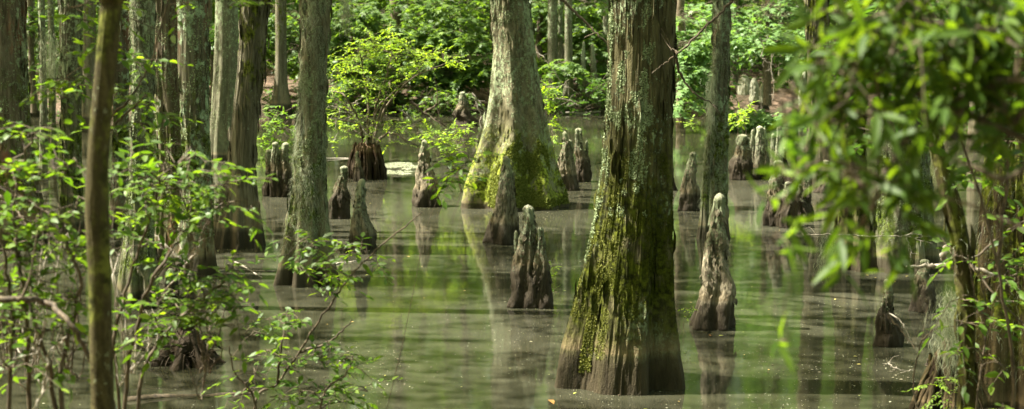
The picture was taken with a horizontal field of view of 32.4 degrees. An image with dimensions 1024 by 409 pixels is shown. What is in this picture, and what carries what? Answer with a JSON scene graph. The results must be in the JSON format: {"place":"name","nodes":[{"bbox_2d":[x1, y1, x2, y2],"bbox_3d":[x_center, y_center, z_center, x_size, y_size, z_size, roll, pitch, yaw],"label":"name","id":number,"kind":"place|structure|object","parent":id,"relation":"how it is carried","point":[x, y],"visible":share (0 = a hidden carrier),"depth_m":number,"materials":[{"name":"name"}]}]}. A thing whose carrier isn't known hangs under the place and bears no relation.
{"place":"outdoors","nodes":[
{"label":"outdoors","id":0,"kind":"place"},
{"bbox_2d":[334,0,359,36],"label":"spanish moss","id":1,"kind":"object","parent":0,"point":[346,2],"visible":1,"depth_m":18.88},
{"bbox_2d":[385,162,417,174],"bbox_3d":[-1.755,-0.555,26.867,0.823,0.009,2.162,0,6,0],"label":"floating log","id":2,"kind":"object","parent":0,"point":[404,164],"visible":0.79,"depth_m":27.13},
{"bbox_2d":[0,104,983,408],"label":"water","id":3,"kind":"structure","parent":0,"point":[470,340],"depth_m":14.06,"materials":[{"name":"green liquid"}]},
{"bbox_2d":[0,0,50,250],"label":"cypress tree","id":4,"kind":"object","parent":3,"relation":"on","point":[14,80],"visible":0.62,"depth_m":17.67,"materials":[{"name":"brown plant"}]},
{"bbox_2d":[37,0,48,177],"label":"cypress tree","id":5,"kind":"object","parent":3,"relation":"on","point":[43,105],"visible":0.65,"depth_m":25.18,"materials":[{"name":"grey plant"}]},
{"bbox_2d":[31,26,59,101],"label":"spanish moss","id":6,"kind":"object","parent":5,"relation":"hanging from","point":[50,50],"visible":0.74,"depth_m":23.91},
{"bbox_2d":[47,0,57,153],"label":"cypress tree","id":7,"kind":"object","parent":3,"relation":"on","point":[52,113],"visible":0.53,"depth_m":29.43,"materials":[{"name":"grey plant"}]},
{"bbox_2d":[0,108,138,408],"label":"shrub","id":8,"kind":"object","parent":3,"relation":"on","point":[28,231],"visible":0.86,"depth_m":5.66,"materials":[{"name":"green plant"}]},
{"bbox_2d":[13,336,68,408],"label":"dead branch","id":9,"kind":"object","parent":8,"relation":"in","point":[47,360],"visible":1,"depth_m":5.60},
{"bbox_2d":[56,0,85,235],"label":"cypress tree","id":10,"kind":"object","parent":3,"relation":"on","point":[68,34],"visible":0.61,"depth_m":18.79,"materials":[{"name":"grey plant"}]},
{"bbox_2d":[82,0,95,126],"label":"cypress tree","id":11,"kind":"object","parent":3,"relation":"on","point":[89,60],"visible":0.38,"depth_m":35.78,"materials":[{"name":"grey plant"}]},
{"bbox_2d":[85,0,125,408],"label":"sapling","id":12,"kind":"object","parent":3,"relation":"on","point":[97,225],"visible":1,"depth_m":5.01,"materials":[{"name":"brown plant"}]},
{"bbox_2d":[109,0,130,229],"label":"cypress tree","id":13,"kind":"object","parent":3,"relation":"on","point":[122,76],"visible":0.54,"depth_m":19.26,"materials":[{"name":"grey plant"}]},
{"bbox_2d":[114,0,161,309],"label":"cypress tree","id":14,"kind":"object","parent":3,"relation":"on","point":[147,35],"visible":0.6,"depth_m":14.19,"materials":[{"name":"grey plant"}]},
{"bbox_2d":[19,0,279,408],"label":"shrub","id":15,"kind":"object","parent":3,"relation":"on","point":[50,82],"visible":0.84,"depth_m":6.79,"materials":[{"name":"green plant"}]},
{"bbox_2d":[137,226,214,367],"bbox_3d":[-1.353,0.361,7.072,0.364,0.600,0.251,0,6,0],"label":"dead branch","id":16,"kind":"object","parent":15,"relation":"attached to","point":[166,288],"visible":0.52,"depth_m":7.08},
{"bbox_2d":[154,0,182,269],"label":"cypress tree","id":17,"kind":"object","parent":3,"relation":"on","point":[166,96],"visible":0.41,"depth_m":16.13,"materials":[{"name":"grey plant"}]},
{"bbox_2d":[163,268,179,297],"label":"cypress knee","id":18,"kind":"object","parent":3,"relation":"on","point":[174,284],"visible":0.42,"depth_m":14.75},
{"bbox_2d":[69,137,282,408],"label":"shrub","id":19,"kind":"object","parent":3,"relation":"on","point":[153,171],"visible":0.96,"depth_m":6.24,"materials":[{"name":"green plant"}]},
{"bbox_2d":[45,221,88,384],"bbox_3d":[-1.627,0.342,6.485,0.225,0.659,0.140,4,7,31],"label":"dead branch","id":20,"kind":"object","parent":19,"relation":"attached to","point":[66,364],"visible":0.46,"depth_m":6.49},
{"bbox_2d":[111,236,168,386],"bbox_3d":[-1.393,0.351,6.481,0.296,0.643,0.151,4,8,35],"label":"dead branch","id":21,"kind":"object","parent":19,"relation":"attached to","point":[132,367],"visible":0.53,"depth_m":6.49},
{"bbox_2d":[168,218,240,401],"bbox_3d":[-1.135,0.384,6.472,0.255,0.728,0.222,-2,7,-17],"label":"dead branch","id":22,"kind":"object","parent":19,"relation":"attached to","point":[206,359],"visible":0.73,"depth_m":6.49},
{"bbox_2d":[120,320,232,370],"bbox_3d":[-2.313,1.064,12.059,0.814,0.640,0.721,0,6,0],"label":"root mound","id":23,"kind":"object","parent":3,"relation":"in","point":[189,350],"visible":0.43,"depth_m":11.93,"materials":[{"name":"brown plant"}]},
{"bbox_2d":[159,0,217,279],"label":"cypress tree","id":24,"kind":"object","parent":3,"relation":"on","point":[194,47],"visible":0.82,"depth_m":15.73,"materials":[{"name":"grey plant"}]},
{"bbox_2d":[127,391,253,400],"bbox_3d":[-1.997,1.205,11.015,0.840,0.067,0.090,-2,7,-15],"label":"floating log","id":25,"kind":"object","parent":3,"relation":"on","point":[146,397],"visible":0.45,"depth_m":10.98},
{"bbox_2d":[210,0,238,160],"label":"cypress tree","id":26,"kind":"object","parent":3,"relation":"on","point":[225,63],"visible":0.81,"depth_m":28.13,"materials":[{"name":"grey plant"}]},
{"bbox_2d":[213,0,272,248],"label":"cypress tree","id":27,"kind":"object","parent":3,"relation":"on","point":[242,134],"visible":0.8,"depth_m":17.85,"materials":[{"name":"brown plant"}]},
{"bbox_2d":[257,104,296,149],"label":"shrub","id":28,"kind":"object","parent":3,"relation":"on","point":[269,125],"visible":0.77,"depth_m":29.96,"materials":[{"name":"green plant"}]},
{"bbox_2d":[262,142,292,196],"bbox_3d":[-3.056,-0.421,22.843,0.494,0.800,0.306,4,7,31],"label":"cypress knee","id":29,"kind":"object","parent":3,"relation":"on","point":[278,163],"visible":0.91,"depth_m":22.74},
{"bbox_2d":[268,0,292,114],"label":"cypress tree","id":30,"kind":"object","parent":3,"relation":"on","point":[280,93],"visible":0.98,"depth_m":40.77,"materials":[{"name":"grey plant"}]},
{"bbox_2d":[273,0,339,287],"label":"cypress tree","id":31,"kind":"object","parent":3,"relation":"on","point":[308,208],"visible":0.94,"depth_m":15.38,"materials":[{"name":"grey plant"}]},
{"bbox_2d":[201,212,422,408],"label":"shrub","id":32,"kind":"object","parent":3,"relation":"on","point":[293,265],"visible":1,"depth_m":7.68,"materials":[{"name":"green plant"}]},
{"bbox_2d":[328,166,350,218],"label":"cypress knee","id":33,"kind":"object","parent":3,"relation":"on","point":[339,199],"visible":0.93,"depth_m":20.36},
{"bbox_2d":[353,151,366,181],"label":"cypress knee","id":34,"kind":"object","parent":3,"relation":"on","point":[358,174],"visible":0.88,"depth_m":24.82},
{"bbox_2d":[345,178,376,250],"bbox_3d":[-1.527,0.136,17.774,0.331,0.805,0.302,0,6,0],"label":"cypress knee","id":35,"kind":"object","parent":3,"relation":"on","point":[360,221],"visible":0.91,"depth_m":17.69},
{"bbox_2d":[347,137,386,179],"bbox_3d":[-2.078,-0.540,25.325,0.639,0.920,0.630,5,8,38],"label":"stump","id":36,"kind":"object","parent":3,"relation":"on","point":[371,157],"visible":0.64,"depth_m":25.13,"materials":[{"name":"wood"}]},
{"bbox_2d":[326,26,469,157],"bbox_3d":[-1.770,-1.595,25.067,2.370,1.879,1.442,0,6,0],"label":"shrub","id":37,"kind":"object","parent":36,"relation":"on","point":[379,119],"visible":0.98,"depth_m":25.05,"materials":[{"name":"green plant"}]},
{"bbox_2d":[326,92,367,140],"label":"dead branch","id":38,"kind":"object","parent":37,"relation":"attached to","point":[349,111],"visible":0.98,"depth_m":25.01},
{"bbox_2d":[328,80,419,112],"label":"fern clump","id":39,"kind":"object","parent":3,"relation":"on","point":[373,105],"visible":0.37,"depth_m":41.55,"materials":[{"name":"green plant"}]},
{"bbox_2d":[387,80,451,113],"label":"fern clump","id":40,"kind":"object","parent":3,"relation":"on","point":[419,89],"visible":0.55,"depth_m":41.45,"materials":[{"name":"green plant"}]},
{"bbox_2d":[412,139,441,207],"bbox_3d":[-1.054,-0.342,21.688,0.382,0.922,0.391,0,6,0],"label":"cypress knee","id":41,"kind":"object","parent":3,"relation":"on","point":[422,193],"visible":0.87,"depth_m":21.60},
{"bbox_2d":[410,77,447,128],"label":"dead branch","id":42,"kind":"object","parent":3,"relation":"on","point":[421,111],"visible":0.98,"depth_m":35.96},
{"bbox_2d":[394,78,486,116],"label":"shrub","id":43,"kind":"object","parent":3,"relation":"on","point":[449,101],"visible":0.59,"depth_m":40.30,"materials":[{"name":"green plant"}]},
{"bbox_2d":[406,119,477,190],"bbox_3d":[-0.847,-0.644,23.457,1.053,1.021,0.600,-2,7,-18],"label":"shrub","id":44,"kind":"object","parent":3,"relation":"on","point":[460,132],"visible":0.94,"depth_m":23.45,"materials":[{"name":"green plant"}]},
{"bbox_2d":[387,143,503,407],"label":"shrub","id":45,"kind":"object","parent":3,"relation":"on","point":[458,169],"visible":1,"depth_m":8.59,"materials":[{"name":"green plant"}]},
{"bbox_2d":[452,92,477,126],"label":"cypress knee","id":46,"kind":"object","parent":3,"relation":"on","point":[461,115],"visible":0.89,"depth_m":36.58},
{"bbox_2d":[482,156,519,244],"bbox_3d":[-0.085,-0.005,18.292,0.364,1.017,0.404,-6,9,-43],"label":"cypress knee","id":47,"kind":"object","parent":3,"relation":"on","point":[502,226],"visible":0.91,"depth_m":18.18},
{"bbox_2d":[460,0,569,210],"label":"cypress tree","id":48,"kind":"object","parent":3,"relation":"on","point":[515,130],"visible":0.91,"depth_m":21.37,"materials":[{"name":"grey plant"}]},
{"bbox_2d":[507,205,553,308],"bbox_3d":[0.159,0.465,14.327,0.386,0.934,0.273,1,6,7],"label":"cypress knee","id":49,"kind":"object","parent":3,"relation":"on","point":[531,281],"visible":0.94,"depth_m":14.25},
{"bbox_2d":[544,0,561,111],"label":"cypress tree","id":50,"kind":"object","parent":3,"relation":"on","point":[552,33],"visible":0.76,"depth_m":41.73,"materials":[{"name":"grey plant"}]},
{"bbox_2d":[540,80,567,150],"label":"shrub","id":51,"kind":"object","parent":3,"relation":"on","point":[554,121],"visible":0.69,"depth_m":22.59,"materials":[{"name":"green plant"}]},
{"bbox_2d":[558,0,563,97],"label":"cypress tree","id":52,"kind":"object","parent":3,"relation":"on","point":[560,27],"visible":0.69,"depth_m":42.76,"materials":[{"name":"grey plant"}]},
{"bbox_2d":[557,131,579,190],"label":"cypress knee","id":53,"kind":"object","parent":3,"relation":"on","point":[567,169],"visible":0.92,"depth_m":23.57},
{"bbox_2d":[561,0,576,112],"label":"cypress tree","id":54,"kind":"object","parent":3,"relation":"on","point":[568,37],"visible":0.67,"depth_m":41.28,"materials":[{"name":"grey plant"}]},
{"bbox_2d":[543,86,601,112],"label":"fern clump","id":55,"kind":"object","parent":3,"relation":"on","point":[577,98],"visible":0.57,"depth_m":41.33,"materials":[{"name":"green plant"}]},
{"bbox_2d":[540,73,607,115],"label":"shrub","id":56,"kind":"object","parent":3,"relation":"on","point":[597,85],"visible":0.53,"depth_m":40.34,"materials":[{"name":"green plant"}]},
{"bbox_2d":[574,128,591,181],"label":"cypress knee","id":57,"kind":"object","parent":3,"relation":"on","point":[583,167],"visible":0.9,"depth_m":24.73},
{"bbox_2d":[580,41,591,111],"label":"cypress tree","id":58,"kind":"object","parent":3,"relation":"on","point":[583,65],"visible":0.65,"depth_m":41.44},
{"bbox_2d":[590,44,600,110],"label":"cypress tree","id":59,"kind":"object","parent":3,"relation":"on","point":[593,64],"visible":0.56,"depth_m":41.87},
{"bbox_2d":[600,0,608,106],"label":"cypress tree","id":60,"kind":"object","parent":3,"relation":"on","point":[605,25],"visible":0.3,"depth_m":43.72,"materials":[{"name":"grey plant"}]},
{"bbox_2d":[554,0,684,395],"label":"cypress tree","id":61,"kind":"object","parent":3,"relation":"on","point":[621,337],"visible":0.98,"depth_m":11.08,"materials":[{"name":"brown plant"}]},
{"bbox_2d":[652,0,733,114],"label":"dead branch","id":62,"kind":"object","parent":61,"relation":"attached to","point":[696,36],"visible":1,"depth_m":10.56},
{"bbox_2d":[677,152,700,210],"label":"cypress knee","id":63,"kind":"object","parent":3,"relation":"on","point":[689,197],"visible":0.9,"depth_m":21.17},
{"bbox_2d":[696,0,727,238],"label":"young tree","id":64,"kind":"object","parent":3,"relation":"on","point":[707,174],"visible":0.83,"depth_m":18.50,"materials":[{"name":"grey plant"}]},
{"bbox_2d":[689,193,737,330],"bbox_3d":[1.532,0.482,13.388,0.365,1.153,0.390,0,6,0],"label":"cypress knee","id":65,"kind":"object","parent":3,"relation":"on","point":[717,300],"visible":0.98,"depth_m":13.28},
{"bbox_2d":[675,100,758,135],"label":"shrub","id":66,"kind":"object","parent":3,"relation":"on","point":[740,121],"visible":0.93,"depth_m":25.97,"materials":[{"name":"green plant"}]},
{"bbox_2d":[708,0,734,237],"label":"cypress tree","id":67,"kind":"object","parent":3,"relation":"on","point":[719,182],"visible":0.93,"depth_m":18.51,"materials":[{"name":"grey plant"}]},
{"bbox_2d":[700,71,718,131],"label":"spanish moss","id":68,"kind":"object","parent":67,"relation":"hanging from","point":[708,109],"visible":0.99,"depth_m":17.29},
{"bbox_2d":[728,134,752,179],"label":"cypress knee","id":69,"kind":"object","parent":3,"relation":"on","point":[740,162],"visible":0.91,"depth_m":25.04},
{"bbox_2d":[736,74,749,94],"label":"cypress knee","id":70,"kind":"object","parent":3,"relation":"on","point":[743,88],"visible":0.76,"depth_m":43.35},
{"bbox_2d":[673,0,829,132],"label":"maple tree","id":71,"kind":"object","parent":3,"relation":"on","point":[694,59],"visible":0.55,"depth_m":35.38,"materials":[{"name":"green plant"}]},
{"bbox_2d":[560,0,606,42],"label":"dead branch","id":72,"kind":"object","parent":71,"relation":"attached to","point":[565,2],"visible":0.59,"depth_m":35.80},
{"bbox_2d":[749,78,759,104],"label":"cypress knee","id":73,"kind":"object","parent":3,"relation":"on","point":[754,91],"visible":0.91,"depth_m":42.87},
{"bbox_2d":[750,126,769,178],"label":"cypress knee","id":74,"kind":"object","parent":3,"relation":"on","point":[759,153],"visible":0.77,"depth_m":25.27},
{"bbox_2d":[770,128,784,183],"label":"cypress knee","id":75,"kind":"object","parent":3,"relation":"on","point":[774,146],"visible":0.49,"depth_m":24.50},
{"bbox_2d":[762,161,797,227],"bbox_3d":[3.014,-0.081,19.651,0.299,0.828,0.505,-4,7,-32],"label":"cypress knee","id":76,"kind":"object","parent":3,"relation":"on","point":[770,214],"visible":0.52,"depth_m":19.65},
{"bbox_2d":[796,177,813,221],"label":"cypress knee","id":77,"kind":"object","parent":3,"relation":"on","point":[805,206],"visible":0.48,"depth_m":20.15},
{"bbox_2d":[801,0,829,189],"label":"cypress tree","id":78,"kind":"object","parent":3,"relation":"on","point":[811,27],"visible":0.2,"depth_m":23.51,"materials":[{"name":"brown plant"}]},
{"bbox_2d":[813,160,838,192],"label":"cypress knee","id":79,"kind":"object","parent":3,"relation":"on","point":[820,188],"visible":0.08,"depth_m":23.29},
{"bbox_2d":[824,0,871,271],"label":"cypress tree","id":80,"kind":"object","parent":3,"relation":"on","point":[858,215],"visible":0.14,"depth_m":16.33,"materials":[{"name":"brown plant"}]},
{"bbox_2d":[795,224,931,257],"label":"dead branch","id":81,"kind":"object","parent":3,"relation":"on","point":[876,236],"visible":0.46,"depth_m":12.62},
{"bbox_2d":[745,80,1023,373],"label":"shrub","id":82,"kind":"object","parent":3,"relation":"on","point":[788,142],"visible":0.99,"depth_m":2.93,"materials":[{"name":"green plant"}]},
{"bbox_2d":[872,279,904,347],"bbox_3d":[2.708,0.802,12.673,0.214,0.544,0.195,-2,7,-21],"label":"cypress knee","id":83,"kind":"object","parent":3,"relation":"on","point":[889,333],"visible":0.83,"depth_m":12.62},
{"bbox_2d":[758,0,1023,308],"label":"shrub","id":84,"kind":"object","parent":3,"relation":"on","point":[982,75],"visible":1,"depth_m":3.01,"materials":[{"name":"green plant"}]},
{"bbox_2d":[871,0,939,273],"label":"cypress tree","id":85,"kind":"object","parent":3,"relation":"on","point":[922,251],"visible":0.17,"depth_m":16.18,"materials":[{"name":"grey plant"}]},
{"bbox_2d":[879,298,951,408],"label":"dead branch","id":86,"kind":"object","parent":3,"relation":"on","point":[922,340],"visible":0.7,"depth_m":8.13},
{"bbox_2d":[908,259,938,312],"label":"cypress knee","id":87,"kind":"object","parent":3,"relation":"on","point":[922,278],"visible":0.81,"depth_m":14.08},
{"bbox_2d":[915,25,982,408],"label":"sapling","id":88,"kind":"object","parent":3,"relation":"on","point":[959,235],"visible":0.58,"depth_m":7.05,"materials":[{"name":"brown plant"}]},
{"bbox_2d":[919,284,958,381],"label":"spanish moss","id":89,"kind":"object","parent":88,"relation":"hanging from","point":[946,337],"visible":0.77,"depth_m":7.71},
{"bbox_2d":[909,339,988,408],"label":"root mass","id":90,"kind":"object","parent":3,"relation":"on","point":[931,373],"visible":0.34,"depth_m":10.30,"materials":[{"name":"brown plant"}]},
{"bbox_2d":[917,141,1023,408],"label":"shrub","id":91,"kind":"object","parent":3,"relation":"on","point":[1019,261],"visible":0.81,"depth_m":6.95,"materials":[{"name":"green plant"}]},
{"bbox_2d":[970,1,1023,408],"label":"cypress tree","id":92,"kind":"object","parent":3,"relation":"on","point":[997,345],"visible":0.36,"depth_m":10.29,"materials":[{"name":"brown plant"}]},
{"bbox_2d":[26,116,969,408],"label":"floating debris","id":93,"kind":"object","parent":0,"point":[608,404],"visible":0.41,"depth_m":11.98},
{"bbox_2d":[35,22,963,112],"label":"ground","id":94,"kind":"structure","parent":0,"point":[483,95],"depth_m":43.74,"materials":[{"name":"brown soil"}]},
{"bbox_2d":[5,225,74,394],"bbox_3d":[-1.774,0.369,6.474,0.324,0.670,0.174,3,7,26],"label":"dead branch","id":95,"kind":"object","parent":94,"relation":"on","point":[35,359],"visible":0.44,"depth_m":6.48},
{"bbox_2d":[0,218,38,392],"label":"dead branch","id":96,"kind":"object","parent":95,"relation":"attached to","point":[7,341],"visible":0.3,"depth_m":6.48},
{"bbox_2d":[0,185,85,263],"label":"dead branch","id":97,"kind":"object","parent":96,"relation":"attached to","point":[18,212],"visible":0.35,"depth_m":6.54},
{"bbox_2d":[0,230,115,408],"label":"arching stem","id":98,"kind":"object","parent":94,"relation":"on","point":[41,301],"visible":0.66,"depth_m":5.25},
{"bbox_2d":[26,0,131,112],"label":"maple tree","id":99,"kind":"object","parent":94,"relation":"on","point":[32,24],"visible":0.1,"depth_m":37.80,"materials":[{"name":"green plant"}]},
{"bbox_2d":[129,1,272,100],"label":"maple tree","id":100,"kind":"object","parent":94,"relation":"on","point":[211,36],"visible":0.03,"depth_m":41.75,"materials":[{"name":"green plant"}]},
{"bbox_2d":[238,0,349,73],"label":"understory bush","id":101,"kind":"object","parent":94,"relation":"on","point":[293,4],"visible":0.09,"depth_m":50.22,"materials":[{"name":"green plant"}]},
{"bbox_2d":[238,0,374,110],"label":"maple tree","id":102,"kind":"object","parent":94,"relation":"on","point":[294,70],"visible":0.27,"depth_m":42.68,"materials":[{"name":"green plant"}]},
{"bbox_2d":[296,84,376,116],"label":"shrub","id":103,"kind":"object","parent":94,"relation":"on","point":[329,104],"visible":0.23,"depth_m":40.31,"materials":[{"name":"green plant"}]},
{"bbox_2d":[288,15,485,86],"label":"maple tree","id":104,"kind":"object","parent":94,"relation":"on","point":[382,79],"visible":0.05,"depth_m":44.99,"materials":[{"name":"green plant"}]},
{"bbox_2d":[297,0,492,112],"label":"maple tree","id":105,"kind":"object","parent":94,"relation":"on","point":[445,31],"visible":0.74,"depth_m":41.68,"materials":[{"name":"green plant"}]},
{"bbox_2d":[403,0,492,71],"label":"understory bush","id":106,"kind":"object","parent":94,"relation":"on","point":[484,15],"visible":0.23,"depth_m":45.40,"materials":[{"name":"green plant"}]},
{"bbox_2d":[473,0,598,79],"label":"understory bush","id":107,"kind":"object","parent":94,"relation":"on","point":[593,23],"visible":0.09,"depth_m":46.91,"materials":[{"name":"green plant"}]},
{"bbox_2d":[529,0,608,95],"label":"maple tree","id":108,"kind":"object","parent":94,"relation":"on","point":[539,8],"visible":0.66,"depth_m":42.98,"materials":[{"name":"green plant"}]},
{"bbox_2d":[731,0,738,84],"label":"cypress tree","id":109,"kind":"object","parent":94,"relation":"on","point":[735,77],"visible":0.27,"depth_m":44.81,"materials":[{"name":"brown plant"}]},
{"bbox_2d":[704,51,836,88],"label":"shrub","id":110,"kind":"object","parent":94,"relation":"on","point":[778,68],"visible":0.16,"depth_m":44.48,"materials":[{"name":"green plant"}]},
{"bbox_2d":[704,0,837,105],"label":"maple tree","id":111,"kind":"object","parent":94,"relation":"on","point":[783,14],"visible":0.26,"depth_m":40.66,"materials":[{"name":"green plant"}]},
{"bbox_2d":[809,0,1023,408],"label":"shrub","id":112,"kind":"object","parent":94,"relation":"on","point":[962,170],"visible":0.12,"depth_m":6.42,"materials":[{"name":"green plant"}]},
{"bbox_2d":[901,376,957,408],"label":"fern","id":113,"kind":"object","parent":94,"relation":"on","point":[942,387],"visible":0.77,"depth_m":8.32,"materials":[{"name":"green plant"}]},
{"bbox_2d":[912,245,1019,289],"bbox_3d":[2.162,0.306,8.346,0.574,0.260,0.286,2,6,14],"label":"dead branch","id":114,"kind":"object","parent":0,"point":[934,266],"visible":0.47,"depth_m":8.31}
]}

